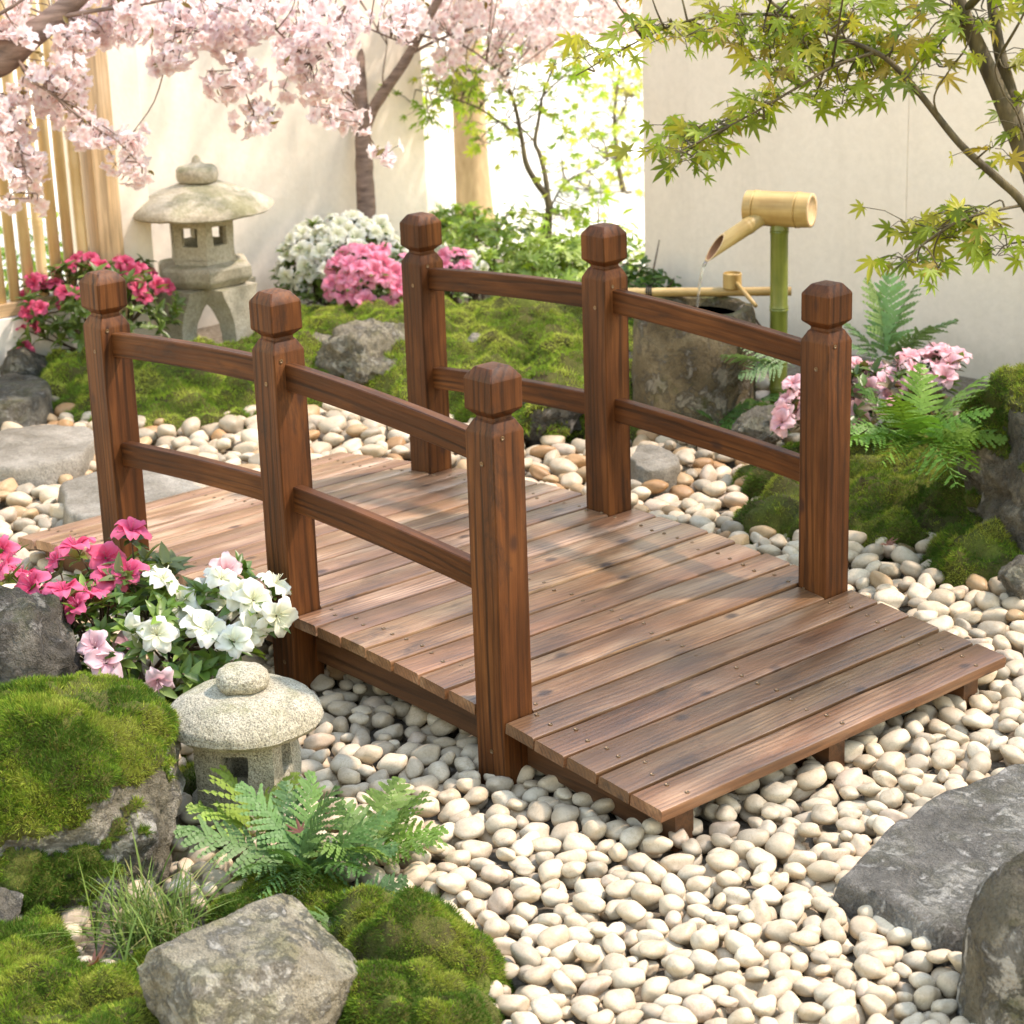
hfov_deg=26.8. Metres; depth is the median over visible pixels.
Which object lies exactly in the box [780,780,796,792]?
pebble
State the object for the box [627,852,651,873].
pebble
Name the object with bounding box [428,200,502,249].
shrub
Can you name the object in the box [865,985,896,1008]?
pebble
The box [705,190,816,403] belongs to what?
bamboo spout
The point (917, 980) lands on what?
pebble
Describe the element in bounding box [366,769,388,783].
pebble
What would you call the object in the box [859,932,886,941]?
pebble
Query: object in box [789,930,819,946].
pebble
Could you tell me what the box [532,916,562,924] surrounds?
pebble
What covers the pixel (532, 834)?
pebble
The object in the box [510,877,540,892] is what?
pebble
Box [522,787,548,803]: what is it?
pebble
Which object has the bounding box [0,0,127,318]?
bamboo fence
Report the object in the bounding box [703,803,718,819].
pebble
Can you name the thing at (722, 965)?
pebble
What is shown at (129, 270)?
azalea bush
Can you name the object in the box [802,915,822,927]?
pebble
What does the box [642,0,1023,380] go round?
garden wall
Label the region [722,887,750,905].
pebble
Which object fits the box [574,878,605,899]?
pebble
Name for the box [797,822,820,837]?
pebble
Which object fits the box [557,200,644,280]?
shrub
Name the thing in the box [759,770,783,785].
pebble
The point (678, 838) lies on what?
pebble
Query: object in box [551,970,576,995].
pebble
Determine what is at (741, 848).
pebble
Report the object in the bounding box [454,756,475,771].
pebble
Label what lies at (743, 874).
pebble
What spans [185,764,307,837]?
fern
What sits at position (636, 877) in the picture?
pebble
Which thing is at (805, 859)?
pebble
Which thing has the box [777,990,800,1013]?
pebble
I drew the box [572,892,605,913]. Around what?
pebble
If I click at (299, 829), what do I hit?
fallen leaf
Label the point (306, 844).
fern
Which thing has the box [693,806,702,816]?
pebble
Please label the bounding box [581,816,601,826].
pebble
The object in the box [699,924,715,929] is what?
pebble
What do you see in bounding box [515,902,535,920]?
pebble
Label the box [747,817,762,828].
pebble
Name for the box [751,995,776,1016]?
pebble
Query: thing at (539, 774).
pebble
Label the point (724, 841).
pebble
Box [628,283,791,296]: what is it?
bamboo pole
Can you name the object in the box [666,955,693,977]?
pebble
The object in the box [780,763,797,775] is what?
pebble
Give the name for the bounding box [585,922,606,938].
pebble
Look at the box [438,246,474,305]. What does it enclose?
azalea bush
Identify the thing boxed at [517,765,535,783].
pebble
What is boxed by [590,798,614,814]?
pebble
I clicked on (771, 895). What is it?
pebble
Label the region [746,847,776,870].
pebble
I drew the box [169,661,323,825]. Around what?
stone lantern
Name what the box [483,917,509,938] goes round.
pebble
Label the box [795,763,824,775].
pebble
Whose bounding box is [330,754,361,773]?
pebble
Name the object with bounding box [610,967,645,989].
pebble
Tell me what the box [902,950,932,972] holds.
pebble
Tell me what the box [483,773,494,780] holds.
pebble
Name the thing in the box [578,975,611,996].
pebble
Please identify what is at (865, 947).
pebble
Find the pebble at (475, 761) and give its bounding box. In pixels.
[473,754,478,770]
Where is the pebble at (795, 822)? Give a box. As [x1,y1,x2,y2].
[782,817,800,827]
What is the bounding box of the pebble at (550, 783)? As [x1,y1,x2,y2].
[537,775,563,792]
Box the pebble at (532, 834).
[521,830,539,840]
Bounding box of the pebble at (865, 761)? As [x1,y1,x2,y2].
[852,754,876,769]
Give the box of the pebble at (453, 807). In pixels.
[438,798,469,822]
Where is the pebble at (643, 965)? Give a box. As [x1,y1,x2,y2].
[632,960,648,974]
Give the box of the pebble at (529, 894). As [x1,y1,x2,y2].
[513,885,541,903]
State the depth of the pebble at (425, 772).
3.75 m
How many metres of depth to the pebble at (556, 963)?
3.10 m
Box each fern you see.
[173,770,398,899]
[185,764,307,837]
[308,872,408,936]
[317,776,449,871]
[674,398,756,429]
[712,382,787,415]
[719,347,794,383]
[842,272,958,360]
[850,363,1008,488]
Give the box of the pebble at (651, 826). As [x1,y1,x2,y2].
[642,818,662,834]
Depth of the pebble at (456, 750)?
3.82 m
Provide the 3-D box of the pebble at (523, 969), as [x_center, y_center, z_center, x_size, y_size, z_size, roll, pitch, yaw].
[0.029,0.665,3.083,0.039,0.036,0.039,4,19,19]
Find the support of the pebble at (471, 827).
on the ground
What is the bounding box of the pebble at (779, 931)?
[765,919,796,943]
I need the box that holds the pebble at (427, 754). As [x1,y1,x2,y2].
[410,744,440,765]
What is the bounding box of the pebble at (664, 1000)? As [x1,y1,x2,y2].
[653,994,681,1007]
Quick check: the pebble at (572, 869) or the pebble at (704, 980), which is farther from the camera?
the pebble at (572, 869)
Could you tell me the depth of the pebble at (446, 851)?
3.45 m
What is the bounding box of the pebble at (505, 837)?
[492,828,516,847]
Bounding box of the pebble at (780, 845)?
[765,832,794,858]
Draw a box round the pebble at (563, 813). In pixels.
[551,804,579,825]
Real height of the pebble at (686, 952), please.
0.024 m
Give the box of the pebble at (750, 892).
[746,889,752,902]
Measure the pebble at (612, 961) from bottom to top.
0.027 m
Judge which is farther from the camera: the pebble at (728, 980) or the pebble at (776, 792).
the pebble at (776, 792)
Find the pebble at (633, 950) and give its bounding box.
[629,941,646,959]
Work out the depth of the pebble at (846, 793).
3.59 m
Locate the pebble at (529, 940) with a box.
[518,936,533,946]
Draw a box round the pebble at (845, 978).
[835,968,856,989]
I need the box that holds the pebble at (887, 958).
[868,950,896,966]
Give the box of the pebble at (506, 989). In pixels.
[503,985,510,994]
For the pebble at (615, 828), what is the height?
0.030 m
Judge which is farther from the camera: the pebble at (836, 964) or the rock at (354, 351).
the rock at (354, 351)
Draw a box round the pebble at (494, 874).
[480,864,508,883]
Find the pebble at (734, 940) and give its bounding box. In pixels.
[724,930,753,954]
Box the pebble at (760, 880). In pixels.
[750,872,771,887]
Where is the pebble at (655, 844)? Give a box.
[642,835,672,854]
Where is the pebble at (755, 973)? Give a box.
[745,966,769,981]
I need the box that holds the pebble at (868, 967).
[854,954,886,979]
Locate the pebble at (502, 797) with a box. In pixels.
[491,790,517,810]
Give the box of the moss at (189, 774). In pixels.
[164,682,196,795]
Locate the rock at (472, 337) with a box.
[467,333,479,341]
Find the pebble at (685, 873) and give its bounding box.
[677,864,705,882]
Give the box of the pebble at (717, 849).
[708,847,725,854]
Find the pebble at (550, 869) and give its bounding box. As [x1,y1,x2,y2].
[538,858,562,883]
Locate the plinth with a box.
[0,308,86,375]
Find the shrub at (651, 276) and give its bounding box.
[620,240,681,287]
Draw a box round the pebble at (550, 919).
[537,913,560,926]
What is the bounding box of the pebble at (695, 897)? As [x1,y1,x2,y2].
[685,891,709,905]
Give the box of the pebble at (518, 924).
[505,914,527,933]
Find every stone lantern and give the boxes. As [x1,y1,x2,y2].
[133,155,274,342]
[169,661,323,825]
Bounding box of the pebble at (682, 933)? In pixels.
[668,921,696,944]
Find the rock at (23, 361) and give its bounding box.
[0,347,47,376]
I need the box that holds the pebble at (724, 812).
[715,804,736,820]
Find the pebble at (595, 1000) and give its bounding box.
[570,995,599,1007]
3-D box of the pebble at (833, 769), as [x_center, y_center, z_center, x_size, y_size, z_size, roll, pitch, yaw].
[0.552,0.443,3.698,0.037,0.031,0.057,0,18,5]
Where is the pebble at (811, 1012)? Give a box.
[798,1002,825,1021]
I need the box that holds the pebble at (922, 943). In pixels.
[911,936,931,950]
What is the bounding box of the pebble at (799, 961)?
[789,952,808,972]
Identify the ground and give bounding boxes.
[0,259,1023,1023]
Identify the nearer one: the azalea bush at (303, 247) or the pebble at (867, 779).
the pebble at (867, 779)
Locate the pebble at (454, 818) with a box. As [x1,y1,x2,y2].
[448,810,471,822]
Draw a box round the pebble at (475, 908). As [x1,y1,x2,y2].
[466,899,485,917]
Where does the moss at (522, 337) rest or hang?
on the ground
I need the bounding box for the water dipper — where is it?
[723,271,757,307]
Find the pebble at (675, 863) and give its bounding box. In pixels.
[660,853,694,872]
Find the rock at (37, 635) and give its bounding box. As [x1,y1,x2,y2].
[0,585,81,684]
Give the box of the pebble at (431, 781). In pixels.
[409,774,438,789]
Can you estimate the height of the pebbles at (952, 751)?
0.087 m
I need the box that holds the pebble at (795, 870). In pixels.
[783,862,806,879]
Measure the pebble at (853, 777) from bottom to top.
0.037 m
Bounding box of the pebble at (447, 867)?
[436,862,457,872]
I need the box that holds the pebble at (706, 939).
[690,928,718,951]
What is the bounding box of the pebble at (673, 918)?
[665,910,681,928]
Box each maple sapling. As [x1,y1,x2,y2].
[377,33,639,245]
[542,56,643,201]
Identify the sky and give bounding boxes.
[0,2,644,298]
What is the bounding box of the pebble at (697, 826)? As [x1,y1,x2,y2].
[692,817,702,835]
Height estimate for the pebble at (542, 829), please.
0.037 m
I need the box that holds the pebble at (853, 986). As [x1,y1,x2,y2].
[851,981,876,999]
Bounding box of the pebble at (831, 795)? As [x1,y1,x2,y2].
[809,788,839,806]
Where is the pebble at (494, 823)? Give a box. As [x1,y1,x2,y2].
[485,814,516,834]
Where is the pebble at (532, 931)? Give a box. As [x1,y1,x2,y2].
[521,923,547,947]
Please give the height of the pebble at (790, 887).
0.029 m
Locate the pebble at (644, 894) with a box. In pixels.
[631,882,663,905]
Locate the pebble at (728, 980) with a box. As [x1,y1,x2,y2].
[713,971,745,990]
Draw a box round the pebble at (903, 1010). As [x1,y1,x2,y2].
[894,1002,917,1020]
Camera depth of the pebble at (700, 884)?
3.29 m
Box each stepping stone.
[0,424,96,486]
[58,470,201,524]
[630,444,680,500]
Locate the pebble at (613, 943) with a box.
[602,933,625,953]
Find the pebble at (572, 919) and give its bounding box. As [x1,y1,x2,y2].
[564,912,587,927]
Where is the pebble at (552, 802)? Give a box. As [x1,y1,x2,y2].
[537,796,560,810]
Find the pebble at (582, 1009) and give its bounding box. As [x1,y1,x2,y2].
[570,999,597,1021]
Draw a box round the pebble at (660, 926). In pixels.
[646,919,668,935]
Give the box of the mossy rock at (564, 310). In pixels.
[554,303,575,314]
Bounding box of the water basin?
[631,296,756,435]
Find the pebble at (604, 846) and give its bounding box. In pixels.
[596,839,615,854]
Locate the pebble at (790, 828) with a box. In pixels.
[775,822,798,838]
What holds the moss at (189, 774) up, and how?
on the ground
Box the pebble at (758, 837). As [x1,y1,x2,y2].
[737,829,769,846]
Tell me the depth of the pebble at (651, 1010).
2.96 m
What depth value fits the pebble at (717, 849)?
3.40 m
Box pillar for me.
[102,0,159,335]
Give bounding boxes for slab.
[833,764,1023,970]
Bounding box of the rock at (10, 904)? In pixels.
[0,887,23,923]
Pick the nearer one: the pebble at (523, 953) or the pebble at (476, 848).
the pebble at (523, 953)
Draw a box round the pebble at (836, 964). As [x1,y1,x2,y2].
[825,958,854,976]
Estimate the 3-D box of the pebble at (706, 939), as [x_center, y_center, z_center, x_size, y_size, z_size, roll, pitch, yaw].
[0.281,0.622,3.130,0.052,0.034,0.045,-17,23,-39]
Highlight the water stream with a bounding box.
[696,261,706,307]
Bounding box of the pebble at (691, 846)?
[681,838,701,856]
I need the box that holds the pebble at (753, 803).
[744,794,766,814]
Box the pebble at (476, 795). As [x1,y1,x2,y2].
[463,786,488,804]
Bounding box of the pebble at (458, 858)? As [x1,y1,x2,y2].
[444,850,470,866]
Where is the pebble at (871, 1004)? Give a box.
[860,994,886,1015]
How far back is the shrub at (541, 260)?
7.40 m
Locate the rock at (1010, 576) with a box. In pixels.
[997,554,1023,599]
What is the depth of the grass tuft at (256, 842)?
3.42 m
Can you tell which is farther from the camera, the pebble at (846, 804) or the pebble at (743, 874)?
the pebble at (846, 804)
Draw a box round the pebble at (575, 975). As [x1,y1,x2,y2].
[559,964,585,987]
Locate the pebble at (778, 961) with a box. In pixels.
[768,952,790,976]
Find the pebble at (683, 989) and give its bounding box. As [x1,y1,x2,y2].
[667,979,702,1000]
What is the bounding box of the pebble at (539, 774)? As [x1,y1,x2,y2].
[535,770,544,776]
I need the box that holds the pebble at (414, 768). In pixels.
[405,756,423,778]
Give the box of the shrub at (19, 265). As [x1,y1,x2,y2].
[0,211,64,299]
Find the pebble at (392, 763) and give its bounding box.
[376,753,407,775]
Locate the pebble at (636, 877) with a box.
[625,872,651,883]
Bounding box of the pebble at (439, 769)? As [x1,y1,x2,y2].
[428,760,449,783]
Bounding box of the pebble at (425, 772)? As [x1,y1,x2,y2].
[420,766,450,776]
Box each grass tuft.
[10,819,263,968]
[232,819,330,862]
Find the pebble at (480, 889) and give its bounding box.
[469,879,492,898]
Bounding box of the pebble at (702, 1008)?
[682,994,716,1022]
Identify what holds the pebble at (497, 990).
on the ground
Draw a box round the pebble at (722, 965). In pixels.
[715,958,739,972]
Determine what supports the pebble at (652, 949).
on the pebbles at (952, 751)
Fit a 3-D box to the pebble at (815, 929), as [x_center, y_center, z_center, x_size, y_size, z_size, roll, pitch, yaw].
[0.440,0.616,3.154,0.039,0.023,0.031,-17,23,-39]
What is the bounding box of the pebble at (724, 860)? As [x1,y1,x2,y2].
[706,849,738,871]
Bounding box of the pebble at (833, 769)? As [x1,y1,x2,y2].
[823,761,843,779]
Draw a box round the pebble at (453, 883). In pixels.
[436,873,465,893]
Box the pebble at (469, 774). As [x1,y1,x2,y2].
[457,770,480,779]
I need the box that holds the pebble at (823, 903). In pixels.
[811,895,838,912]
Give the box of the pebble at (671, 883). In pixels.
[661,873,685,898]
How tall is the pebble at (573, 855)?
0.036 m
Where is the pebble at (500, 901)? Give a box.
[487,888,513,914]
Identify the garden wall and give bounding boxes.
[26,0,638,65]
[50,0,426,335]
[420,0,445,212]
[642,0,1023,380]
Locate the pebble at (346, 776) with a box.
[337,767,360,784]
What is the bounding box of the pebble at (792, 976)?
[775,969,801,982]
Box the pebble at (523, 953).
[510,941,540,966]
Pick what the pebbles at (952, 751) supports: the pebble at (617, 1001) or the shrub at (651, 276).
the pebble at (617, 1001)
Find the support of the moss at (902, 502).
on the ground
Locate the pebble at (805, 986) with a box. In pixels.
[792,976,821,997]
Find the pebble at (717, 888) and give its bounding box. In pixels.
[710,877,724,896]
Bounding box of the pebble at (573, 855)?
[555,849,586,863]
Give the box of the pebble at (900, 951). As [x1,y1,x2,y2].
[887,946,907,963]
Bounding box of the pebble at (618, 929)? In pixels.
[608,922,625,936]
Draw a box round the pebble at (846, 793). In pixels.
[839,786,859,800]
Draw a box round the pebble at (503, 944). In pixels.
[493,937,515,955]
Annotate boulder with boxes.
[0,668,185,927]
[954,361,1023,554]
[956,851,1023,1023]
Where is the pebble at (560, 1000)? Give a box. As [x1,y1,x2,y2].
[544,993,566,1007]
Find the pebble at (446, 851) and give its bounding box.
[433,844,454,858]
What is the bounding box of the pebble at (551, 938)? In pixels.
[537,924,568,950]
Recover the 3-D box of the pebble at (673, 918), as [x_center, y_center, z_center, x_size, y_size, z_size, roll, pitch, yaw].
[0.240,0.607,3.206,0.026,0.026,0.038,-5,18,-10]
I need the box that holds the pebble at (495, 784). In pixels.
[485,776,513,794]
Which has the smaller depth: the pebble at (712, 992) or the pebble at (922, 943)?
the pebble at (712, 992)
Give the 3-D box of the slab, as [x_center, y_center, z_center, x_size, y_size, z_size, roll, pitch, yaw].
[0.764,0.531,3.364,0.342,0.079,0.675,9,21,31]
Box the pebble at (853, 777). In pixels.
[833,767,863,792]
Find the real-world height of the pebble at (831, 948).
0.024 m
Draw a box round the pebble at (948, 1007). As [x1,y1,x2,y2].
[931,999,957,1015]
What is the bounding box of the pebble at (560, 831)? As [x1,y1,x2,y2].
[550,821,578,844]
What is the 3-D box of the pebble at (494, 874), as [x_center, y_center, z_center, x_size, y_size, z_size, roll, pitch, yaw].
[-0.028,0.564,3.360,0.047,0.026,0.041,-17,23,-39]
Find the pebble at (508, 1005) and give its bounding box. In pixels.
[496,994,529,1016]
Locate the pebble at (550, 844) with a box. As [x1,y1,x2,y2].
[532,837,561,853]
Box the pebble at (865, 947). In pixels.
[853,939,887,957]
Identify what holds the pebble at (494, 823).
on the pebbles at (952, 751)
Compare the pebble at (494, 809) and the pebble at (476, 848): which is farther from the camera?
the pebble at (494, 809)
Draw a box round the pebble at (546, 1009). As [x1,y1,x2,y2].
[530,996,562,1023]
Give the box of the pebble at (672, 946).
[659,937,683,959]
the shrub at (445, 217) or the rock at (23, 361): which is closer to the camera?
the rock at (23, 361)
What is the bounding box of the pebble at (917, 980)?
[909,972,935,988]
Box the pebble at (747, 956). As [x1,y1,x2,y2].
[734,945,763,968]
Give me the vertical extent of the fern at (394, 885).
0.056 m
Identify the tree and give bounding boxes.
[0,0,426,217]
[353,0,641,245]
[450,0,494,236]
[542,0,1023,295]
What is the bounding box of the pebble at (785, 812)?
[760,802,791,822]
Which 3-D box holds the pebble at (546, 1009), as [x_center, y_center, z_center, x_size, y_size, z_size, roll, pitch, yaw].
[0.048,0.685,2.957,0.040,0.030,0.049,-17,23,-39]
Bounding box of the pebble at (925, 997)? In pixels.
[913,985,940,1010]
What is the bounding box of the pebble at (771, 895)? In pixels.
[752,884,782,906]
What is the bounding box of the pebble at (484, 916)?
[477,910,499,926]
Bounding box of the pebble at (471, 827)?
[453,816,484,839]
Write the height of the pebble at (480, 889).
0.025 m
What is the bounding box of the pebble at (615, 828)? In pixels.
[605,819,629,840]
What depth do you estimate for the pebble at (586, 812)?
3.54 m
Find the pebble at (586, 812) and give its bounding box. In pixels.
[577,807,598,822]
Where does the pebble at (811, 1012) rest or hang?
on the pebbles at (952, 751)
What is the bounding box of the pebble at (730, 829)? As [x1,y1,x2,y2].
[709,821,739,837]
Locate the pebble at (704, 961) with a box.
[689,949,717,976]
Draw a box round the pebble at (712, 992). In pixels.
[700,985,728,1006]
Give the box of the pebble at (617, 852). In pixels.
[608,843,627,861]
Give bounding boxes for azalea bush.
[0,516,298,699]
[12,251,186,363]
[268,209,408,305]
[321,241,406,308]
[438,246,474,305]
[449,241,503,301]
[770,340,972,451]
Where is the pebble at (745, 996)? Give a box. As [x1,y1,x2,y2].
[730,984,756,1014]
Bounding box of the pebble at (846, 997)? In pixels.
[822,989,855,1011]
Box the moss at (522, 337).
[356,295,677,447]
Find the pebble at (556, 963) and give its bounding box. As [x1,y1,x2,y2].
[539,957,562,971]
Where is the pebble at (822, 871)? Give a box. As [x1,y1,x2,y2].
[806,860,840,881]
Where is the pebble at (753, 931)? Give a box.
[738,923,761,943]
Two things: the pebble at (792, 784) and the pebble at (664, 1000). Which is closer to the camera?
the pebble at (664, 1000)
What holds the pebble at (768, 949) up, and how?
on the pebbles at (952, 751)
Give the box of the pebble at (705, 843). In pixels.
[696,834,715,854]
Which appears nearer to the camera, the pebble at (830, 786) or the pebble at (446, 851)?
the pebble at (446, 851)
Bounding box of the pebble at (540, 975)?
[523,964,553,986]
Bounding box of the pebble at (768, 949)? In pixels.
[757,941,780,958]
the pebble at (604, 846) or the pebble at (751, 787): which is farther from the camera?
the pebble at (751, 787)
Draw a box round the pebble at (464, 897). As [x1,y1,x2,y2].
[457,890,472,905]
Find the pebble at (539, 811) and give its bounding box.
[526,801,551,822]
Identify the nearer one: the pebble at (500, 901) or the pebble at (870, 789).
the pebble at (500, 901)
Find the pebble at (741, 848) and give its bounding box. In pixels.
[730,840,754,859]
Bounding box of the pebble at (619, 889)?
[605,879,634,898]
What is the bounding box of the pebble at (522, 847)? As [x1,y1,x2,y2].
[511,837,533,856]
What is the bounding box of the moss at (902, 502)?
[730,388,1023,600]
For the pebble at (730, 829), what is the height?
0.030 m
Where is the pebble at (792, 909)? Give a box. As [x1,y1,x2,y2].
[780,897,803,923]
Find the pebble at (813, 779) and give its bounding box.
[795,767,826,790]
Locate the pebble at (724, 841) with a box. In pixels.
[711,833,733,848]
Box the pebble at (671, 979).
[664,976,675,993]
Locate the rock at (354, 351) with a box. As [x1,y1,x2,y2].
[314,318,404,384]
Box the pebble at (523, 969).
[517,965,533,984]
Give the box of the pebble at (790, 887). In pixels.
[784,883,809,894]
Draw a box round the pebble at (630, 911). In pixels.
[616,900,646,922]
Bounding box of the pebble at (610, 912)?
[604,900,626,919]
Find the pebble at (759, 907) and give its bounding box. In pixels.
[748,897,771,925]
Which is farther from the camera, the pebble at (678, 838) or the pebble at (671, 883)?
the pebble at (678, 838)
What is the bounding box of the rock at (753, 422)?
[731,405,793,444]
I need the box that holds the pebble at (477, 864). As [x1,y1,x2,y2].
[469,857,495,871]
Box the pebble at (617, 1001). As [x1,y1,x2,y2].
[603,988,635,1013]
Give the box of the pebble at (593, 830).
[582,820,606,840]
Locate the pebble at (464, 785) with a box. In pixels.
[456,778,480,793]
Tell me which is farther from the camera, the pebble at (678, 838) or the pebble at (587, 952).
the pebble at (678, 838)
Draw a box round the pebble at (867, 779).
[863,774,876,783]
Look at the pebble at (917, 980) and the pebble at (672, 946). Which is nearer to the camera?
the pebble at (917, 980)
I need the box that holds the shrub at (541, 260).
[479,232,589,281]
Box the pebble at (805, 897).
[782,890,812,908]
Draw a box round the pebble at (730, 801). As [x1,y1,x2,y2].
[715,794,741,814]
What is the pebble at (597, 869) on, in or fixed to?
on the ground
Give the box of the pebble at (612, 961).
[602,953,629,970]
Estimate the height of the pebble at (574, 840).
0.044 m
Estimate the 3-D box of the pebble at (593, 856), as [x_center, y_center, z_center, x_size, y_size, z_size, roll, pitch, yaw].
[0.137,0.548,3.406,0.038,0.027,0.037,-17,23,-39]
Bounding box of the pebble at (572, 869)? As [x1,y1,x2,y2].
[561,861,585,877]
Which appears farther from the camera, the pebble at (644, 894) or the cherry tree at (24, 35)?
the cherry tree at (24, 35)
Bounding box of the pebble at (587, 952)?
[574,942,599,961]
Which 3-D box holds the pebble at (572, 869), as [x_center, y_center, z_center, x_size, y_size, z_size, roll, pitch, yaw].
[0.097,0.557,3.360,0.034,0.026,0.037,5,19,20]
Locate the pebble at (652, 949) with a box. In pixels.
[638,940,666,958]
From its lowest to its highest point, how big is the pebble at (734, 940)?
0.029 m
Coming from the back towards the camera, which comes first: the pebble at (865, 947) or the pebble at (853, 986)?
the pebble at (865, 947)
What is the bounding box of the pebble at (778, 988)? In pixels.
[757,976,792,1000]
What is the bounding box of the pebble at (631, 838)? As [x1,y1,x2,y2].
[619,825,644,849]
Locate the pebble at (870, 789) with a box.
[857,782,881,796]
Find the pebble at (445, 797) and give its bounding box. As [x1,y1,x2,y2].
[438,788,460,804]
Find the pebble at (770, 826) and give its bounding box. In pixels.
[757,820,776,836]
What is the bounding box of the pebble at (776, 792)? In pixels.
[760,781,792,803]
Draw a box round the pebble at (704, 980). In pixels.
[691,974,711,987]
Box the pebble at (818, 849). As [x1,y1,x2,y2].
[809,842,831,860]
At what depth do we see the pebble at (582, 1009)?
2.97 m
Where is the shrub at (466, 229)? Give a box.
[435,195,555,270]
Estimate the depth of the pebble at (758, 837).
3.43 m
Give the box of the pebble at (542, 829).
[519,822,549,837]
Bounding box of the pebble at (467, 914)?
[457,908,478,929]
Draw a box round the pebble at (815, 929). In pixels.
[801,925,821,937]
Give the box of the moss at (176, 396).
[37,298,402,436]
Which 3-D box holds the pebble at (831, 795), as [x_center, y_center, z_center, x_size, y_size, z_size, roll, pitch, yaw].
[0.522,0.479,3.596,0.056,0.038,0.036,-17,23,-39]
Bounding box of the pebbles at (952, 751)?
[0,373,1023,1023]
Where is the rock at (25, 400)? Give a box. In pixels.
[0,373,53,429]
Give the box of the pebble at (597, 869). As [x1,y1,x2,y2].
[584,861,607,877]
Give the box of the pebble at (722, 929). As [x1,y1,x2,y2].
[715,922,729,940]
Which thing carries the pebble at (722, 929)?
on the ground
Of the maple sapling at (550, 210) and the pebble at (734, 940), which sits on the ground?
the maple sapling at (550, 210)
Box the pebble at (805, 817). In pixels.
[793,810,817,824]
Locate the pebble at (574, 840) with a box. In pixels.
[562,832,595,852]
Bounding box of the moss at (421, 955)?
[203,847,515,1023]
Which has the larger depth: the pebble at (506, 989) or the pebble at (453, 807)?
the pebble at (453, 807)
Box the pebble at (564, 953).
[549,940,578,963]
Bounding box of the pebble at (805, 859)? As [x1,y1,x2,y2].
[787,851,816,868]
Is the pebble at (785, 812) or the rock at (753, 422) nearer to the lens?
the pebble at (785, 812)
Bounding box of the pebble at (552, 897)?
[541,888,568,907]
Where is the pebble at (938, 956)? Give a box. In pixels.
[926,949,951,963]
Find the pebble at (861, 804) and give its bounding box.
[837,800,866,812]
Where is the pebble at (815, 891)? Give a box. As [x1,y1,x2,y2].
[809,886,832,897]
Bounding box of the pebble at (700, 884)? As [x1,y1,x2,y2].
[686,876,712,892]
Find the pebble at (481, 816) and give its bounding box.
[473,813,486,822]
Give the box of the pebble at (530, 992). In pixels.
[520,985,549,1001]
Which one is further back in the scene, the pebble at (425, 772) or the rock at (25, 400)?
the rock at (25, 400)
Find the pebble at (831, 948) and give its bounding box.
[812,940,841,957]
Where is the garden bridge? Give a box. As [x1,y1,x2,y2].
[18,212,1005,851]
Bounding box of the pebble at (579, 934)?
[568,926,594,944]
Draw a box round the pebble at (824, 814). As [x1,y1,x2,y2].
[811,804,837,824]
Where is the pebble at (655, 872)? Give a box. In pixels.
[644,860,666,884]
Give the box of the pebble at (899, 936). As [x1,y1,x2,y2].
[886,927,911,945]
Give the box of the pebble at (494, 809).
[485,804,509,819]
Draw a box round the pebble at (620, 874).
[611,869,628,879]
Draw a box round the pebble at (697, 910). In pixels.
[686,904,712,918]
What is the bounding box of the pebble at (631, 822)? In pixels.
[626,818,641,826]
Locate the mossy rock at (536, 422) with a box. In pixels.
[512,363,584,441]
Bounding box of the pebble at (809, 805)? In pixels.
[801,798,831,811]
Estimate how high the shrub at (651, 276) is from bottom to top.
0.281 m
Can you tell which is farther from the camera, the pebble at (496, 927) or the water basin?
the water basin
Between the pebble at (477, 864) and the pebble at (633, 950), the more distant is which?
the pebble at (477, 864)
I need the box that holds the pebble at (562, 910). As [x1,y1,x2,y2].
[553,903,576,920]
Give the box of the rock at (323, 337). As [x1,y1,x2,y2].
[312,332,330,340]
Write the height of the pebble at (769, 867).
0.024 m
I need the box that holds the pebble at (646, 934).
[637,929,663,941]
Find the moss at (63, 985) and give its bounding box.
[0,904,159,1023]
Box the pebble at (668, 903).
[659,894,684,916]
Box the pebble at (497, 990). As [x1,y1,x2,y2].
[489,980,503,999]
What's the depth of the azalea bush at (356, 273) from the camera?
6.84 m
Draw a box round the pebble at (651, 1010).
[641,1003,663,1019]
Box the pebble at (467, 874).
[449,866,476,886]
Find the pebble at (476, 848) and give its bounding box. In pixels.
[460,840,492,859]
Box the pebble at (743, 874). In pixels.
[733,867,750,882]
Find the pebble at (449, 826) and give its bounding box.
[436,822,454,841]
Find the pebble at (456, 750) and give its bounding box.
[441,746,462,767]
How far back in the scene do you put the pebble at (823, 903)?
3.22 m
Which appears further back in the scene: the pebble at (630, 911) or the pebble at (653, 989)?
the pebble at (630, 911)
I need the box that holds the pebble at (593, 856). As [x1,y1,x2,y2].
[587,850,611,864]
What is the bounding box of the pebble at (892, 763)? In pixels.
[876,751,904,775]
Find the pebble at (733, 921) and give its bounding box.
[714,915,740,929]
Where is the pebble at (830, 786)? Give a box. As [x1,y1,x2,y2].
[825,784,838,795]
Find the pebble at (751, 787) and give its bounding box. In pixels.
[734,779,759,794]
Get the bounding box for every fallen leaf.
[87,940,107,966]
[286,818,305,833]
[880,537,897,544]
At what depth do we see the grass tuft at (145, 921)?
3.17 m
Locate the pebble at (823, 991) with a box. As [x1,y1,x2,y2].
[814,981,844,1004]
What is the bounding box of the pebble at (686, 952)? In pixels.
[669,949,692,957]
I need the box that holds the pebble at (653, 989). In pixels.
[641,976,669,1002]
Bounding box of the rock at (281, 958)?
[136,893,359,1023]
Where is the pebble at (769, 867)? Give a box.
[753,860,775,875]
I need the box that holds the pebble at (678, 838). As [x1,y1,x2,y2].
[668,829,688,848]
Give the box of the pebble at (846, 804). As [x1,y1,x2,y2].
[837,801,859,811]

